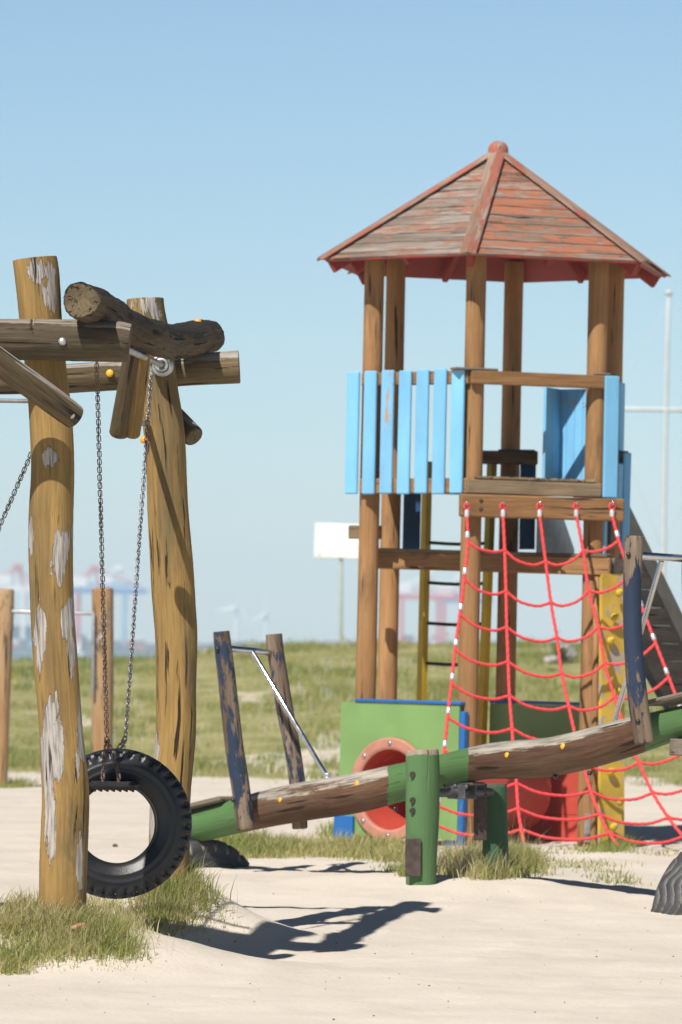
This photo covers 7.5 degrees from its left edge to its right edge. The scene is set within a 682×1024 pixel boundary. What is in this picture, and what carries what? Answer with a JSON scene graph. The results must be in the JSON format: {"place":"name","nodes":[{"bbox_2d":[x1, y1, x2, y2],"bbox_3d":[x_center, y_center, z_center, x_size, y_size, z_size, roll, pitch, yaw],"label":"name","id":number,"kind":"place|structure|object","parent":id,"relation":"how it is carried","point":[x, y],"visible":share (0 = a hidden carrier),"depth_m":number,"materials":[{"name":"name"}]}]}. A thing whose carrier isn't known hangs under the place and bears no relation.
{"place":"outdoors","nodes":[
{"label":"outdoors","id":0,"kind":"place"},
{"bbox_2d":[12,652,155,661],"bbox_3d":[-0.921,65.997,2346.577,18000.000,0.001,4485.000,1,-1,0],"label":"water","id":1,"kind":"structure","parent":0,"point":[19,654],"depth_m":2349.44,"materials":[{"name":"blue liquid"}]},
{"bbox_2d":[77,638,85,654],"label":"sailboat","id":2,"kind":"object","parent":1,"relation":"on","point":[78,646],"visible":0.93,"depth_m":2349.11,"materials":[{"name":"white paint"}]},
{"bbox_2d":[214,585,250,641],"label":"wind turbine","id":3,"kind":"object","parent":1,"relation":"in","point":[236,607],"visible":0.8,"depth_m":3995.45,"materials":[{"name":"white metal"}]},
{"bbox_2d":[251,596,280,641],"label":"wind turbine","id":4,"kind":"object","parent":1,"relation":"in","point":[266,612],"visible":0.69,"depth_m":4345.17,"materials":[{"name":"white metal"}]},
{"bbox_2d":[12,640,549,653],"bbox_3d":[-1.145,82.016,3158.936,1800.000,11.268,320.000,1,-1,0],"label":"shore","id":5,"kind":"structure","parent":0,"point":[151,647],"depth_m":3123.43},
{"bbox_2d":[0,564,29,638],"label":"gantry crane","id":6,"kind":"object","parent":5,"relation":"on","point":[6,582],"visible":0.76,"depth_m":3047.29,"materials":[{"name":"metal"}]},
{"bbox_2d":[12,639,28,647],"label":"container stack","id":7,"kind":"object","parent":5,"relation":"on","point":[20,643],"visible":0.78,"depth_m":3027.78,"materials":[{"name":"metal"}]},
{"bbox_2d":[13,626,31,647],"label":"warehouse","id":8,"kind":"structure","parent":5,"relation":"on","point":[16,631],"depth_m":3069.11,"materials":[{"name":"grey metal"}]},
{"bbox_2d":[80,635,86,648],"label":"container stack","id":9,"kind":"object","parent":5,"relation":"on","point":[83,644],"visible":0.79,"depth_m":3022.83,"materials":[{"name":"metal"}]},
{"bbox_2d":[73,565,144,643],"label":"gantry crane","id":10,"kind":"object","parent":5,"relation":"on","point":[80,584],"visible":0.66,"depth_m":3007.30,"materials":[{"name":"metal"}]},
{"bbox_2d":[87,565,148,644],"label":"gantry crane","id":11,"kind":"object","parent":5,"relation":"on","point":[109,580],"visible":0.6,"depth_m":3057.32,"materials":[{"name":"metal"}]},
{"bbox_2d":[114,636,144,649],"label":"container stack","id":12,"kind":"object","parent":5,"relation":"on","point":[138,645],"visible":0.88,"depth_m":3022.79,"materials":[{"name":"metal"}]},
{"bbox_2d":[404,635,413,643],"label":"container stack","id":13,"kind":"object","parent":5,"relation":"on","point":[407,638],"visible":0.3,"depth_m":3019.93,"materials":[{"name":"grey metal"}]},
{"bbox_2d":[399,572,458,643],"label":"gantry crane","id":14,"kind":"object","parent":5,"relation":"on","point":[405,590],"visible":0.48,"depth_m":3007.24,"materials":[{"name":"metal"}]},
{"bbox_2d":[431,636,440,643],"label":"container stack","id":15,"kind":"object","parent":5,"relation":"on","point":[433,639],"visible":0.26,"depth_m":3022.92,"materials":[{"name":"metal"}]},
{"bbox_2d":[435,576,492,642],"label":"gantry crane","id":16,"kind":"object","parent":5,"relation":"on","point":[443,637],"visible":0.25,"depth_m":3066.84,"materials":[{"name":"metal"}]},
{"bbox_2d":[0,775,679,975],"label":"grass","id":17,"kind":"structure","parent":0,"point":[23,918],"depth_m":28.45,"materials":[{"name":"green plant"}]},
{"bbox_2d":[0,644,681,1023],"bbox_3d":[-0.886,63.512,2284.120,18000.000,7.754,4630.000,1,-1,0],"label":"ground","id":18,"kind":"structure","parent":0,"point":[472,950],"depth_m":29.12,"materials":[{"name":"beige sand"}]},
{"bbox_2d":[0,588,113,786],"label":"turnover bar","id":19,"kind":"object","parent":18,"relation":"on","point":[98,726],"visible":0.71,"depth_m":52.89,"materials":[{"name":"brown wood"}]},
{"bbox_2d":[70,923,85,932],"bbox_3d":[-1.292,2.045,25.705,0.084,0.053,0.080,1,-2,-22],"label":"brick fragment","id":20,"kind":"object","parent":18,"relation":"on","point":[76,925],"visible":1,"depth_m":25.67,"materials":[{"name":"orange brick"}]},
{"bbox_2d":[0,256,239,912],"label":"swing frame","id":21,"kind":"object","parent":18,"relation":"on","point":[124,345],"visible":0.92,"depth_m":26.00,"materials":[{"name":"brown wood"}]},
{"bbox_2d":[0,452,30,530],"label":"chain","id":22,"kind":"object","parent":21,"relation":"hanging from","point":[18,481],"visible":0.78,"depth_m":26.46,"materials":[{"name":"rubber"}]},
{"bbox_2d":[86,362,191,898],"bbox_3d":[-1.158,0.591,26.995,0.793,2.844,2.056,1,-1,0],"label":"tire swing","id":23,"kind":"object","parent":21,"relation":"hanging from","point":[157,861],"visible":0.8,"depth_m":27.18,"materials":[{"name":"rubber"}]},
{"bbox_2d":[190,839,249,867],"bbox_3d":[-0.979,2.685,34.691,1.040,1.040,0.340,2,-2,-43],"label":"half buried tire","id":24,"kind":"object","parent":18,"relation":"in","point":[219,854],"visible":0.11,"depth_m":34.62,"materials":[{"name":"rubber"}]},
{"bbox_2d":[314,523,358,641],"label":"notice board","id":25,"kind":"object","parent":18,"relation":"on","point":[333,541],"visible":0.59,"depth_m":93.00,"materials":[{"name":"white paint"},{"name":"grey metal"}]},
{"bbox_2d":[8,783,681,1019],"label":"pebbles","id":26,"kind":"object","parent":18,"relation":"on","point":[114,845],"visible":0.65,"depth_m":27.81,"materials":[{"name":"grey stone"}]},
{"bbox_2d":[12,633,680,743],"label":"wildflowers","id":27,"kind":"object","parent":18,"relation":"on","point":[247,704],"visible":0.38,"depth_m":77.70,"materials":[{"name":"yellow plant"}]},
{"bbox_2d":[190,536,681,884],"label":"seesaw","id":28,"kind":"object","parent":18,"relation":"on","point":[420,782],"visible":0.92,"depth_m":32.74,"materials":[{"name":"wood"}]},
{"bbox_2d":[317,141,681,846],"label":"play tower","id":29,"kind":"structure","parent":18,"relation":"on","point":[497,213],"depth_m":39.02,"materials":[{"name":"brown wood"}]},
{"bbox_2d":[439,500,681,850],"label":"climbing net","id":30,"kind":"object","parent":29,"relation":"hanging from","point":[569,707],"visible":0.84,"depth_m":38.08,"materials":[{"name":"red fabric"}]},
{"bbox_2d":[543,655,557,663],"bbox_3d":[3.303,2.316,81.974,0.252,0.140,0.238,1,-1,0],"label":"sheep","id":31,"kind":"object","parent":18,"relation":"on","point":[552,659],"visible":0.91,"depth_m":81.88},
{"bbox_2d":[547,630,577,663],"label":"shrub","id":32,"kind":"object","parent":18,"relation":"on","point":[563,658],"visible":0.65,"depth_m":83.45,"materials":[{"name":"green plant"}]},
{"bbox_2d":[560,644,577,661],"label":"rock","id":33,"kind":"object","parent":18,"relation":"on","point":[573,650],"visible":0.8,"depth_m":83.86,"materials":[{"name":"grey stone"}]},
{"bbox_2d":[624,290,681,643],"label":"signal mast","id":34,"kind":"object","parent":18,"relation":"on","point":[666,409],"visible":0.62,"depth_m":112.06,"materials":[{"name":"white metal"}]},
{"bbox_2d":[651,852,681,914],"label":"half buried tire","id":35,"kind":"object","parent":18,"relation":"in","point":[667,900],"visible":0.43,"depth_m":31.25,"materials":[{"name":"rubber"}]},
{"bbox_2d":[0,0,681,643],"label":"sky","id":36,"kind":"structure","parent":0,"point":[203,157],"materials":[{"name":"blue"}]},
{"bbox_2d":[8,636,681,786],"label":"dike grass","id":37,"kind":"structure","parent":0,"point":[199,765],"depth_m":76.07,"materials":[{"name":"green plant"}]}
]}

